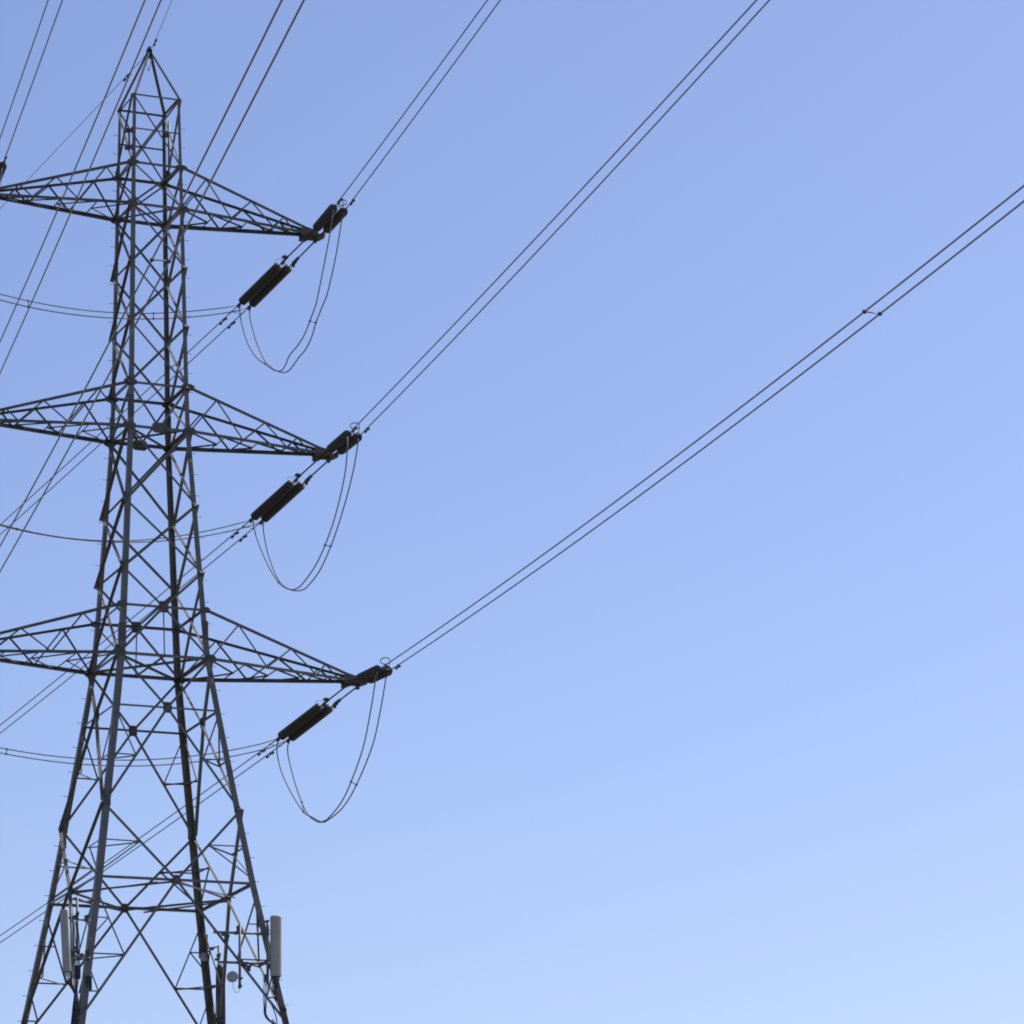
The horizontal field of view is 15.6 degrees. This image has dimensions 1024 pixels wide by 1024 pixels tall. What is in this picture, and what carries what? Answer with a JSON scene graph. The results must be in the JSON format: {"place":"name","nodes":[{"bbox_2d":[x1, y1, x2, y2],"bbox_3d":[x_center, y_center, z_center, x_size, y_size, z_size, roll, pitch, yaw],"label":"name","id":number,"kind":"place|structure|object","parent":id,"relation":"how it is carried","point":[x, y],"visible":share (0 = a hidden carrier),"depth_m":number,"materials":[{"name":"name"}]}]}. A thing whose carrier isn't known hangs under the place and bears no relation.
{"place":"outdoors","nodes":[
{"label":"outdoors","id":0,"kind":"place"},
{"bbox_2d":[0,0,1023,1023],"label":"sky","id":1,"kind":"structure","parent":0,"point":[748,748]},
{"label":"ground","id":2,"kind":"structure","parent":0,"visible":0},
{"bbox_2d":[0,46,367,1023],"bbox_3d":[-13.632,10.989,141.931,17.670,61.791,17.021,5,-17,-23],"label":"transmission tower","id":3,"kind":"structure","parent":2,"relation":"on","point":[94,670],"depth_m":144.67,"materials":[{"name":"metal"}]},
{"bbox_2d":[0,161,6,179],"bbox_3d":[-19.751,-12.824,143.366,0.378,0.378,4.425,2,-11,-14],"label":"insulator string","id":4,"kind":"object","parent":3,"relation":"attached to","point":[4,166],"visible":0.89,"depth_m":141.82,"materials":[{"name":"ceramic"}]},
{"bbox_2d":[3,0,62,160],"bbox_3d":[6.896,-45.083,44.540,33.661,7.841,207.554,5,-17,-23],"label":"conductor cable","id":5,"kind":"object","parent":4,"relation":"attached to","point":[34,77],"visible":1,"depth_m":132.77,"materials":[{"name":"metal"}]},
{"bbox_2d":[64,975,75,1023],"bbox_3d":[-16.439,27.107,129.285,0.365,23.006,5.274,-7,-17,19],"label":"feeder cable","id":6,"kind":"object","parent":3,"relation":"attached to","point":[75,1000],"visible":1,"depth_m":134.44,"materials":[{"name":"black rubber"}]},
{"bbox_2d":[65,974,76,1022],"bbox_3d":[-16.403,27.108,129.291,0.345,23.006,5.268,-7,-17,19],"label":"feeder cable","id":7,"kind":"object","parent":3,"relation":"attached to","point":[75,996],"visible":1,"depth_m":134.53,"materials":[{"name":"black rubber"}]},
{"bbox_2d":[0,57,143,208],"bbox_3d":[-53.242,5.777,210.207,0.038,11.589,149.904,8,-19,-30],"label":"earth wire","id":8,"kind":"object","parent":3,"relation":"attached to","point":[80,124],"visible":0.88,"depth_m":155.46,"materials":[{"name":"metal"}]},
{"bbox_2d":[67,975,76,1023],"bbox_3d":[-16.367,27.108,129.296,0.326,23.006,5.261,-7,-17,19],"label":"feeder cable","id":9,"kind":"object","parent":3,"relation":"attached to","point":[76,998],"visible":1,"depth_m":134.55,"materials":[{"name":"black rubber"}]},
{"bbox_2d":[68,975,77,1023],"bbox_3d":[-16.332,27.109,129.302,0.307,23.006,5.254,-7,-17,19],"label":"feeder cable","id":10,"kind":"object","parent":3,"relation":"attached to","point":[77,998],"visible":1,"depth_m":134.51,"materials":[{"name":"black rubber"}]},
{"bbox_2d":[71,921,76,1023],"bbox_3d":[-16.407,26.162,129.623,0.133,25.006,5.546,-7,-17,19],"label":"feeder cable","id":11,"kind":"object","parent":3,"relation":"attached to","point":[76,973],"visible":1,"depth_m":134.94,"materials":[{"name":"black rubber"}]},
{"bbox_2d":[70,974,78,1023],"bbox_3d":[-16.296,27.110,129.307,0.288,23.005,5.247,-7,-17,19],"label":"feeder cable","id":12,"kind":"object","parent":3,"relation":"attached to","point":[77,996],"visible":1,"depth_m":134.52,"materials":[{"name":"black rubber"}]},
{"bbox_2d":[72,921,78,1022],"bbox_3d":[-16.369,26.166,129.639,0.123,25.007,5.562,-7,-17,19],"label":"feeder cable","id":13,"kind":"object","parent":3,"relation":"attached to","point":[77,971],"visible":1,"depth_m":135.06,"materials":[{"name":"black rubber"}]},
{"bbox_2d":[72,921,79,1023],"bbox_3d":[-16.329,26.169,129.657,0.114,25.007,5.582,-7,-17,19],"label":"feeder cable","id":14,"kind":"object","parent":3,"relation":"attached to","point":[79,963],"visible":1,"depth_m":135.15,"materials":[{"name":"black rubber"}]},
{"bbox_2d":[74,965,80,978],"bbox_3d":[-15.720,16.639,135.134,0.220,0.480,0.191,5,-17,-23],"label":"radio unit","id":15,"kind":"object","parent":3,"relation":"attached to","point":[75,967],"visible":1,"depth_m":135.06,"materials":[{"name":"metal"}]},
{"bbox_2d":[68,897,92,983],"bbox_3d":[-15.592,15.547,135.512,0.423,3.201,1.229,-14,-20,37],"label":"antenna pole","id":16,"kind":"object","parent":3,"relation":"attached to","point":[77,918],"visible":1,"depth_m":135.40,"materials":[{"name":"metal"}]},
{"bbox_2d":[60,909,70,974],"bbox_3d":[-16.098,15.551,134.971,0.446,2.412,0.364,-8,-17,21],"label":"panel antenna","id":17,"kind":"object","parent":16,"relation":"attached to","point":[65,941],"visible":1,"depth_m":134.84,"materials":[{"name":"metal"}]},
{"bbox_2d":[85,976,91,989],"bbox_3d":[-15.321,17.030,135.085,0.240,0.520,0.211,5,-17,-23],"label":"radio unit","id":18,"kind":"object","parent":3,"relation":"attached to","point":[88,980],"visible":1,"depth_m":135.00,"materials":[{"name":"metal"}]},
{"bbox_2d":[150,0,171,47],"bbox_3d":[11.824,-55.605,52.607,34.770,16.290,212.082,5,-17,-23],"label":"earth wire","id":19,"kind":"object","parent":3,"relation":"attached to","point":[162,22],"visible":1,"depth_m":146.93,"materials":[{"name":"metal"}]},
{"bbox_2d":[200,952,208,961],"bbox_3d":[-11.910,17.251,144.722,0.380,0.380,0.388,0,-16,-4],"label":"microwave dish","id":20,"kind":"object","parent":3,"relation":"attached to","point":[203,958],"visible":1,"depth_m":144.54,"materials":[{"name":"metal"}]},
{"bbox_2d":[208,945,221,985],"bbox_3d":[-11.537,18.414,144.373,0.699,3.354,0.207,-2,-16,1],"label":"antenna pole","id":21,"kind":"object","parent":3,"relation":"attached to","point":[217,958],"visible":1,"depth_m":144.69,"materials":[{"name":"metal"}]},
{"bbox_2d":[217,967,225,1023],"bbox_3d":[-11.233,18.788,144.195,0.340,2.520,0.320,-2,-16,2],"label":"panel antenna","id":22,"kind":"object","parent":21,"relation":"attached to","point":[222,1020],"visible":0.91,"depth_m":144.17,"materials":[{"name":"metal"}]},
{"bbox_2d":[215,967,216,1023],"bbox_3d":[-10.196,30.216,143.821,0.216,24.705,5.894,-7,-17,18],"label":"feeder cable","id":23,"kind":"object","parent":3,"relation":"attached to","point":[216,996],"visible":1,"depth_m":144.24,"materials":[{"name":"black rubber"}]},
{"bbox_2d":[213,918,270,984],"bbox_3d":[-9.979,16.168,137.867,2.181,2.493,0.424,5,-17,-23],"label":"antenna mount","id":24,"kind":"object","parent":3,"relation":"attached to","point":[244,963],"visible":1,"depth_m":137.96,"materials":[{"name":"metal"}]},
{"bbox_2d":[236,924,242,988],"bbox_3d":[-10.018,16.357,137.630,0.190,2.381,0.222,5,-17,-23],"label":"dish pole","id":25,"kind":"object","parent":24,"relation":"attached to","point":[239,933],"visible":1,"depth_m":137.61,"materials":[{"name":"metal"}]},
{"bbox_2d":[270,915,281,979],"bbox_3d":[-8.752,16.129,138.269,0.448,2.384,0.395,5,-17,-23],"label":"panel antenna","id":26,"kind":"object","parent":24,"relation":"attached to","point":[276,945],"visible":1,"depth_m":138.12,"materials":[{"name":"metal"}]},
{"bbox_2d":[263,982,272,1023],"bbox_3d":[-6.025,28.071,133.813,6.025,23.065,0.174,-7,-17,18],"label":"feeder cable","id":27,"kind":"object","parent":3,"relation":"attached to","point":[263,1003],"visible":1,"depth_m":137.64,"materials":[{"name":"black rubber"}]},
{"bbox_2d":[264,982,273,1023],"bbox_3d":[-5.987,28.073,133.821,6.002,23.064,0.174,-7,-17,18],"label":"feeder cable","id":28,"kind":"object","parent":3,"relation":"attached to","point":[264,1005],"visible":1,"depth_m":137.59,"materials":[{"name":"black rubber"}]},
{"bbox_2d":[265,985,274,1023],"bbox_3d":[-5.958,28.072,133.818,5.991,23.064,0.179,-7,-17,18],"label":"feeder cable","id":29,"kind":"object","parent":3,"relation":"attached to","point":[265,1003],"visible":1,"depth_m":137.64,"materials":[{"name":"black rubber"}]},
{"bbox_2d":[237,240,304,307],"bbox_3d":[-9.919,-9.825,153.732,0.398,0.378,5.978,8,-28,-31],"label":"insulator string","id":30,"kind":"object","parent":3,"relation":"attached to","point":[257,286],"visible":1,"depth_m":154.14,"materials":[{"name":"ceramic"}]},
{"bbox_2d":[1,306,236,523],"bbox_3d":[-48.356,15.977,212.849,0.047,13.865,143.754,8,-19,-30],"label":"conductor cable","id":31,"kind":"object","parent":30,"relation":"attached to","point":[117,417],"visible":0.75,"depth_m":165.84,"materials":[{"name":"metal"}]},
{"bbox_2d":[0,294,237,313],"bbox_3d":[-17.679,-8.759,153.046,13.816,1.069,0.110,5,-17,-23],"label":"cross jumper","id":32,"kind":"object","parent":30,"relation":"attached to","point":[112,312],"visible":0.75,"depth_m":153.20,"materials":[{"name":"metal"}]},
{"bbox_2d":[239,210,333,371],"bbox_3d":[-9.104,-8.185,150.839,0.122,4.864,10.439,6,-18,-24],"label":"jumper loop","id":33,"kind":"object","parent":30,"relation":"hanging from","point":[312,312],"visible":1,"depth_m":148.63,"materials":[{"name":"metal"}]},
{"bbox_2d":[267,998,276,1023],"bbox_3d":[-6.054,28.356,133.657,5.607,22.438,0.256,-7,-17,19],"label":"feeder cable","id":34,"kind":"object","parent":3,"relation":"attached to","point":[274,1012],"visible":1,"depth_m":137.49,"materials":[{"name":"black rubber"}]},
{"bbox_2d":[271,979,285,1023],"bbox_3d":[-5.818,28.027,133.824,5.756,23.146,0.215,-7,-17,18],"label":"feeder cable","id":35,"kind":"object","parent":3,"relation":"attached to","point":[277,1000],"visible":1,"depth_m":137.61,"materials":[{"name":"black rubber"}]},
{"bbox_2d":[272,980,286,1023],"bbox_3d":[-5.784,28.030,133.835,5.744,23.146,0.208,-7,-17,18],"label":"feeder cable","id":36,"kind":"object","parent":3,"relation":"attached to","point":[279,1001],"visible":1,"depth_m":137.63,"materials":[{"name":"black rubber"}]},
{"bbox_2d":[247,243,313,309],"bbox_3d":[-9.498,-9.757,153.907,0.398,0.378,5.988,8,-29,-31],"label":"insulator string","id":37,"kind":"object","parent":3,"relation":"attached to","point":[270,285],"visible":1,"depth_m":154.26,"materials":[{"name":"ceramic"}]},
{"bbox_2d":[0,309,246,534],"bbox_3d":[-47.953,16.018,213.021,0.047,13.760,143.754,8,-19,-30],"label":"conductor cable","id":38,"kind":"object","parent":37,"relation":"attached to","point":[126,419],"visible":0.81,"depth_m":164.63,"materials":[{"name":"metal"}]},
{"bbox_2d":[0,299,247,319],"bbox_3d":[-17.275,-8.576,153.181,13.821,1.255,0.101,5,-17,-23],"label":"cross jumper","id":39,"kind":"object","parent":37,"relation":"attached to","point":[119,318],"visible":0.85,"depth_m":153.27,"materials":[{"name":"metal"}]},
{"bbox_2d":[273,980,287,1023],"bbox_3d":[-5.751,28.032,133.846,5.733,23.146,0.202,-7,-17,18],"label":"feeder cable","id":40,"kind":"object","parent":3,"relation":"attached to","point":[280,1001],"visible":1,"depth_m":137.65,"materials":[{"name":"black rubber"}]},
{"bbox_2d":[275,980,287,1022],"bbox_3d":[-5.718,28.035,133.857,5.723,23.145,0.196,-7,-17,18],"label":"feeder cable","id":41,"kind":"object","parent":3,"relation":"attached to","point":[281,1001],"visible":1,"depth_m":137.65,"materials":[{"name":"black rubber"}]},
{"bbox_2d":[276,979,288,1023],"bbox_3d":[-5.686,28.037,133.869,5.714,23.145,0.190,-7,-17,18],"label":"feeder cable","id":42,"kind":"object","parent":3,"relation":"attached to","point":[282,1001],"visible":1,"depth_m":137.66,"materials":[{"name":"black rubber"}]},
{"bbox_2d":[249,460,316,522],"bbox_3d":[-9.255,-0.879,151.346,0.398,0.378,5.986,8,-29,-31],"label":"insulator string","id":43,"kind":"object","parent":3,"relation":"attached to","point":[274,498],"visible":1,"depth_m":151.70,"materials":[{"name":"ceramic"}]},
{"bbox_2d":[0,521,248,725],"bbox_3d":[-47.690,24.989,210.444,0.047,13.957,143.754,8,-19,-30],"label":"conductor cable","id":44,"kind":"object","parent":43,"relation":"attached to","point":[117,629],"visible":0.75,"depth_m":162.71,"materials":[{"name":"metal"}]},
{"bbox_2d":[0,520,249,541],"bbox_3d":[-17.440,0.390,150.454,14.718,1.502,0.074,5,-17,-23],"label":"cross jumper","id":45,"kind":"object","parent":43,"relation":"attached to","point":[121,540],"visible":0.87,"depth_m":150.91,"materials":[{"name":"metal"}]},
{"bbox_2d":[252,437,347,589],"bbox_3d":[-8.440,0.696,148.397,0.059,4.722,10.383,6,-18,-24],"label":"jumper loop","id":46,"kind":"object","parent":43,"relation":"hanging from","point":[327,537],"visible":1,"depth_m":146.13,"materials":[{"name":"metal"}]},
{"bbox_2d":[259,462,325,524],"bbox_3d":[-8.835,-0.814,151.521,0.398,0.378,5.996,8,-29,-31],"label":"insulator string","id":47,"kind":"object","parent":3,"relation":"attached to","point":[281,503],"visible":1,"depth_m":151.83,"materials":[{"name":"ceramic"}]},
{"bbox_2d":[0,523,258,733],"bbox_3d":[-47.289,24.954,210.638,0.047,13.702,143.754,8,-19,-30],"label":"conductor cable","id":48,"kind":"object","parent":47,"relation":"attached to","point":[129,629],"visible":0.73,"depth_m":162.62,"materials":[{"name":"metal"}]},
{"bbox_2d":[0,522,259,542],"bbox_3d":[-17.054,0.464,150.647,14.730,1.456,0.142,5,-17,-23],"label":"cross jumper","id":49,"kind":"object","parent":47,"relation":"attached to","point":[145,541],"visible":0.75,"depth_m":151.50,"materials":[{"name":"metal"}]},
{"bbox_2d":[262,439,358,590],"bbox_3d":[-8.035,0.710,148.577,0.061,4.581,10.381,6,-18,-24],"label":"jumper loop","id":50,"kind":"object","parent":47,"relation":"hanging from","point":[334,534],"visible":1,"depth_m":146.53,"materials":[{"name":"metal"}]},
{"bbox_2d":[277,686,345,741],"bbox_3d":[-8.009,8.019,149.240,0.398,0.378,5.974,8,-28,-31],"label":"insulator string","id":51,"kind":"object","parent":3,"relation":"attached to","point":[300,721],"visible":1,"depth_m":149.57,"materials":[{"name":"ceramic"}]},
{"bbox_2d":[0,740,276,935],"bbox_3d":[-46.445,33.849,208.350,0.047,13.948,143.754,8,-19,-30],"label":"conductor cable","id":52,"kind":"object","parent":51,"relation":"attached to","point":[140,837],"visible":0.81,"depth_m":160.97,"materials":[{"name":"metal"}]},
{"bbox_2d":[0,738,276,760],"bbox_3d":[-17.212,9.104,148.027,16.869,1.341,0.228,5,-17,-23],"label":"cross jumper","id":53,"kind":"object","parent":51,"relation":"attached to","point":[135,759],"visible":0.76,"depth_m":148.88,"materials":[{"name":"metal"}]},
{"bbox_2d":[286,688,354,742],"bbox_3d":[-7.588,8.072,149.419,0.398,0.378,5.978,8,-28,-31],"label":"insulator string","id":54,"kind":"object","parent":3,"relation":"attached to","point":[327,710],"visible":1,"depth_m":149.69,"materials":[{"name":"ceramic"}]},
{"bbox_2d":[0,742,285,942],"bbox_3d":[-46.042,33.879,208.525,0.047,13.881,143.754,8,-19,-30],"label":"conductor cable","id":55,"kind":"object","parent":54,"relation":"attached to","point":[153,835],"visible":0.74,"depth_m":160.84,"materials":[{"name":"metal"}]},
{"bbox_2d":[0,740,286,766],"bbox_3d":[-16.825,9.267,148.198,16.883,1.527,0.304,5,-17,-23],"label":"cross jumper","id":56,"kind":"object","parent":54,"relation":"attached to","point":[138,765],"visible":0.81,"depth_m":148.89,"materials":[{"name":"metal"}]},
{"bbox_2d":[287,673,388,822],"bbox_3d":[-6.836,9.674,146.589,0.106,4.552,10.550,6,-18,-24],"label":"jumper loop","id":57,"kind":"object","parent":54,"relation":"hanging from","point":[361,772],"visible":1,"depth_m":144.94,"materials":[{"name":"metal"}]},
{"bbox_2d":[312,204,336,232],"bbox_3d":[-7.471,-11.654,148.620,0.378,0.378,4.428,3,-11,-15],"label":"insulator string","id":58,"kind":"object","parent":3,"relation":"attached to","point":[324,218],"visible":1,"depth_m":148.22,"materials":[{"name":"ceramic"}]},
{"bbox_2d":[336,0,487,204],"bbox_3d":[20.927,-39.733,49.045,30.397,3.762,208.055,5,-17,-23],"label":"conductor cable","id":59,"kind":"object","parent":58,"relation":"attached to","point":[415,98],"visible":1,"depth_m":134.24,"materials":[{"name":"metal"}]},
{"bbox_2d":[322,207,347,233],"bbox_3d":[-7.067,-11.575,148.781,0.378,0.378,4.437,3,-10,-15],"label":"insulator string","id":60,"kind":"object","parent":3,"relation":"attached to","point":[337,216],"visible":0.89,"depth_m":148.22,"materials":[{"name":"ceramic"}]},
{"bbox_2d":[249,213,343,372],"bbox_3d":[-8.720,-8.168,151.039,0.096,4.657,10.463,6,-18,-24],"label":"jumper loop","id":61,"kind":"object","parent":60,"relation":"hanging from","point":[318,314],"visible":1,"depth_m":149.01,"materials":[{"name":"metal"}]},
{"bbox_2d":[346,0,500,208],"bbox_3d":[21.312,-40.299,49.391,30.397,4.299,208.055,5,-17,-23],"label":"conductor cable","id":62,"kind":"object","parent":60,"relation":"attached to","point":[425,101],"visible":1,"depth_m":134.45,"materials":[{"name":"metal"}]},
{"bbox_2d":[326,430,351,452],"bbox_3d":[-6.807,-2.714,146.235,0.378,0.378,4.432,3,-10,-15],"label":"insulator string","id":63,"kind":"object","parent":3,"relation":"attached to","point":[338,442],"visible":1,"depth_m":145.67,"materials":[{"name":"ceramic"}]},
{"bbox_2d":[350,0,756,432],"bbox_3d":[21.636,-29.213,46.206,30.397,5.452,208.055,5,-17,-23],"label":"conductor cable","id":64,"kind":"object","parent":63,"relation":"attached to","point":[684,78],"visible":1,"depth_m":115.14,"materials":[{"name":"metal"}]},
{"bbox_2d":[336,432,361,454],"bbox_3d":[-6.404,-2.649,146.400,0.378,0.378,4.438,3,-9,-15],"label":"insulator string","id":65,"kind":"object","parent":3,"relation":"attached to","point":[352,442],"visible":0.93,"depth_m":145.68,"materials":[{"name":"ceramic"}]},
{"bbox_2d":[360,0,769,434],"bbox_3d":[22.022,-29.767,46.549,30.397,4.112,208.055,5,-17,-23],"label":"conductor cable","id":66,"kind":"object","parent":65,"relation":"attached to","point":[709,65],"visible":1,"depth_m":115.50,"materials":[{"name":"metal"}]},
{"bbox_2d":[355,665,381,682],"bbox_3d":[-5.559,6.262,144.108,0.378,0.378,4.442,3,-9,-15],"label":"insulator string","id":67,"kind":"object","parent":3,"relation":"attached to","point":[367,674],"visible":1,"depth_m":143.40,"materials":[{"name":"ceramic"}]},
{"bbox_2d":[276,672,377,821],"bbox_3d":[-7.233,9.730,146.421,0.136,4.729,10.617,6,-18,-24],"label":"jumper loop","id":68,"kind":"object","parent":67,"relation":"hanging from","point":[354,771],"visible":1,"depth_m":144.57,"materials":[{"name":"metal"}]},
{"bbox_2d":[380,185,1023,668],"bbox_3d":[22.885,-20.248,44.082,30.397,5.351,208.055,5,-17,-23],"label":"conductor cable","id":69,"kind":"object","parent":67,"relation":"attached to","point":[732,413],"visible":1,"depth_m":101.80,"materials":[{"name":"metal"}]},
{"bbox_2d":[862,309,881,315],"bbox_3d":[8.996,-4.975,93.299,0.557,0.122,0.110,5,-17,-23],"label":"spacer bar","id":70,"kind":"object","parent":69,"relation":"attached to","point":[864,312],"visible":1,"depth_m":93.26,"materials":[{"name":"metal"}]},
{"bbox_2d":[365,666,392,683],"bbox_3d":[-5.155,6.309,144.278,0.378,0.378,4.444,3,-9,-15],"label":"insulator string","id":71,"kind":"object","parent":3,"relation":"attached to","point":[383,674],"visible":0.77,"depth_m":143.19,"materials":[{"name":"ceramic"}]},
{"bbox_2d":[391,200,1023,669],"bbox_3d":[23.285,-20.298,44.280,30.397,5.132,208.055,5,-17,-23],"label":"conductor cable","id":72,"kind":"object","parent":71,"relation":"attached to","point":[739,420],"visible":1,"depth_m":102.88,"materials":[{"name":"metal"}]},
{"bbox_3d":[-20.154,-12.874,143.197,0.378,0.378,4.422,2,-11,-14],"label":"insulator string","id":73,"kind":"object","parent":3,"relation":"attached to","visible":0},
{"bbox_2d":[0,0,48,138],"bbox_3d":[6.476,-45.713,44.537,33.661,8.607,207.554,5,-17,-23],"label":"conductor cable","id":74,"kind":"object","parent":73,"relation":"attached to","point":[24,67],"visible":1,"depth_m":132.09,"materials":[{"name":"metal"}]},
{"bbox_3d":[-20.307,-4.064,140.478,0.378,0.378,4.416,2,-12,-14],"label":"insulator string","id":75,"kind":"object","parent":3,"relation":"attached to","visible":0},
{"bbox_2d":[0,0,145,341],"bbox_3d":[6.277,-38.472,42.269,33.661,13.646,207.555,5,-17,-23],"label":"conductor cable","id":76,"kind":"object","parent":75,"relation":"attached to","point":[76,164],"visible":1,"depth_m":113.70,"materials":[{"name":"metal"}]},
{"bbox_3d":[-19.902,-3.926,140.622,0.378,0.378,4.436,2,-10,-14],"label":"insulator string","id":77,"kind":"object","parent":3,"relation":"attached to","visible":0},
{"bbox_2d":[0,0,161,373],"bbox_3d":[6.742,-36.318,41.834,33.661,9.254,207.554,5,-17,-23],"label":"conductor cable","id":78,"kind":"object","parent":77,"relation":"attached to","point":[85,177],"visible":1,"depth_m":114.68,"materials":[{"name":"metal"}]},
{"bbox_3d":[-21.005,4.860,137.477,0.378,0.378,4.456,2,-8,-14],"label":"insulator string","id":79,"kind":"object","parent":3,"relation":"attached to","visible":0},
{"bbox_2d":[0,0,282,546],"bbox_3d":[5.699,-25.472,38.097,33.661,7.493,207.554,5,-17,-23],"label":"conductor cable","id":80,"kind":"object","parent":79,"relation":"attached to","point":[233,97],"visible":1,"depth_m":90.72,"materials":[{"name":"metal"}]},
{"bbox_3d":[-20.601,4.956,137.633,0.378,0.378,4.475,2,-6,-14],"label":"insulator string","id":81,"kind":"object","parent":3,"relation":"attached to","visible":0},
{"bbox_2d":[0,0,304,571],"bbox_3d":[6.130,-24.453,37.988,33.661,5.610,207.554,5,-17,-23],"label":"conductor cable","id":82,"kind":"object","parent":81,"relation":"attached to","point":[244,116],"visible":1,"depth_m":91.16,"materials":[{"name":"metal"}]},
{"bbox_2d":[150,258,170,262],"bbox_3d":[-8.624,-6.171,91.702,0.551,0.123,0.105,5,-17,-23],"label":"spacer bar","id":83,"kind":"object","parent":82,"relation":"attached to","point":[167,261],"visible":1,"depth_m":91.69,"materials":[{"name":"metal"}]},
{"bbox_3d":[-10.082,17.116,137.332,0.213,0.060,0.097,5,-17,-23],"label":"dish bracket","id":84,"kind":"object","parent":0,"visible":0},
{"bbox_2d":[227,971,237,981],"bbox_3d":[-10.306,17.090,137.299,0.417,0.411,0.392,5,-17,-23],"label":"microwave dish","id":85,"kind":"object","parent":84,"relation":"attached to","point":[232,976],"visible":1,"depth_m":137.14,"materials":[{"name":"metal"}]}
]}

